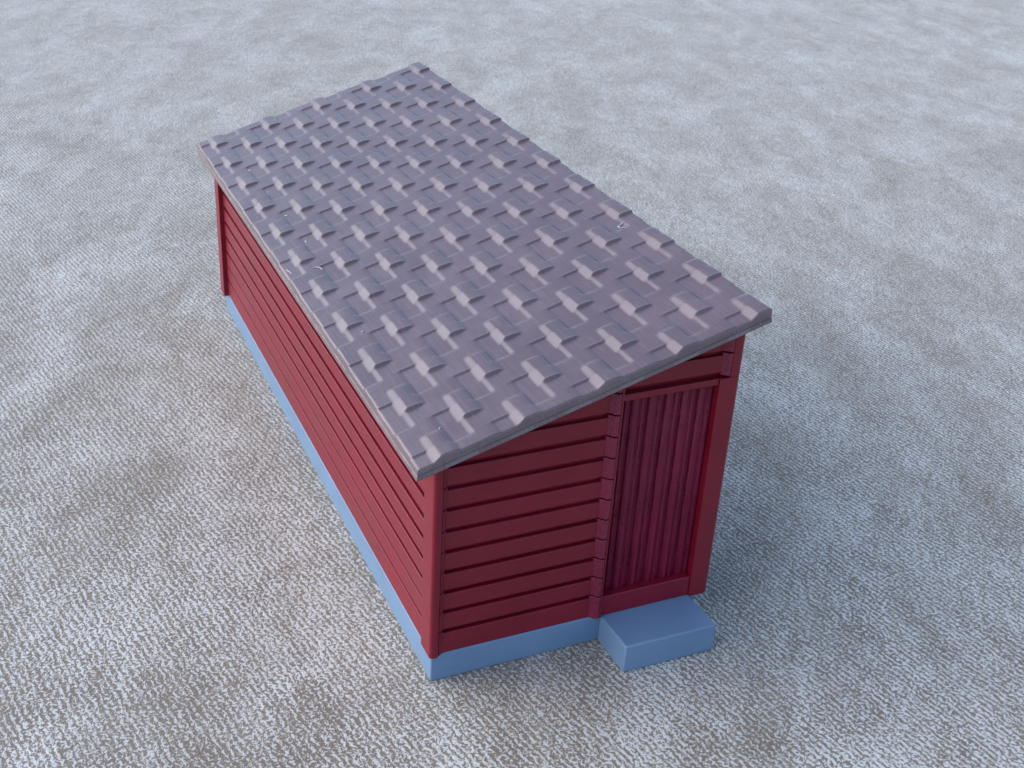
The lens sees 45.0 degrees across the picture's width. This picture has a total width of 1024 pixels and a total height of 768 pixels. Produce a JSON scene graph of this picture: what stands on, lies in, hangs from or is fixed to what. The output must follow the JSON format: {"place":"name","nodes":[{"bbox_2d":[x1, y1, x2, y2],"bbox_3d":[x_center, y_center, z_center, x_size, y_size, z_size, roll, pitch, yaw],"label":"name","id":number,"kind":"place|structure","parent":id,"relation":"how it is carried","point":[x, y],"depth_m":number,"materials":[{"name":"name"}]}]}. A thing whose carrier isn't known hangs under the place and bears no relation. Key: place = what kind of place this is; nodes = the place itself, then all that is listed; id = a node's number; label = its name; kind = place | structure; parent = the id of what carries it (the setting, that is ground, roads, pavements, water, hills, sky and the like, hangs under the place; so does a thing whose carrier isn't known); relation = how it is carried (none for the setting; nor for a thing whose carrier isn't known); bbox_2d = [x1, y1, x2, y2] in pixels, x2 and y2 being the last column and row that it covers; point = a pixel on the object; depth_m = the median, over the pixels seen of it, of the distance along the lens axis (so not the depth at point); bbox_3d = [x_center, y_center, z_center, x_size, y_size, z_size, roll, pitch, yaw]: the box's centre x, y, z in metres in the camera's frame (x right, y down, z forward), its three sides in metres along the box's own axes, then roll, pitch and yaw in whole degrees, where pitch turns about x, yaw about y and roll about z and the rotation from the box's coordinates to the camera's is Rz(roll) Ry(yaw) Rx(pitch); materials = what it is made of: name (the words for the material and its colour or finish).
{"place":"outdoors","nodes":[
{"label":"outdoors","id":0,"kind":"place"},
{"bbox_2d":[0,0,1023,767],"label":"ground","id":1,"kind":"structure","parent":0,"point":[186,576],"depth_m":22.21,"materials":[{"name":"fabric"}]},
{"bbox_2d":[197,62,771,680],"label":"model shed","id":2,"kind":"structure","parent":1,"relation":"on","point":[497,360],"depth_m":16.19,"materials":[{"name":"red plastic"}]},
{"bbox_2d":[604,386,712,590],"bbox_3d":[1.815,1.333,15.831,1.445,3.000,0.120,-9,31,-22],"label":"door","id":3,"kind":"structure","parent":2,"relation":"in","point":[661,446],"depth_m":15.78,"materials":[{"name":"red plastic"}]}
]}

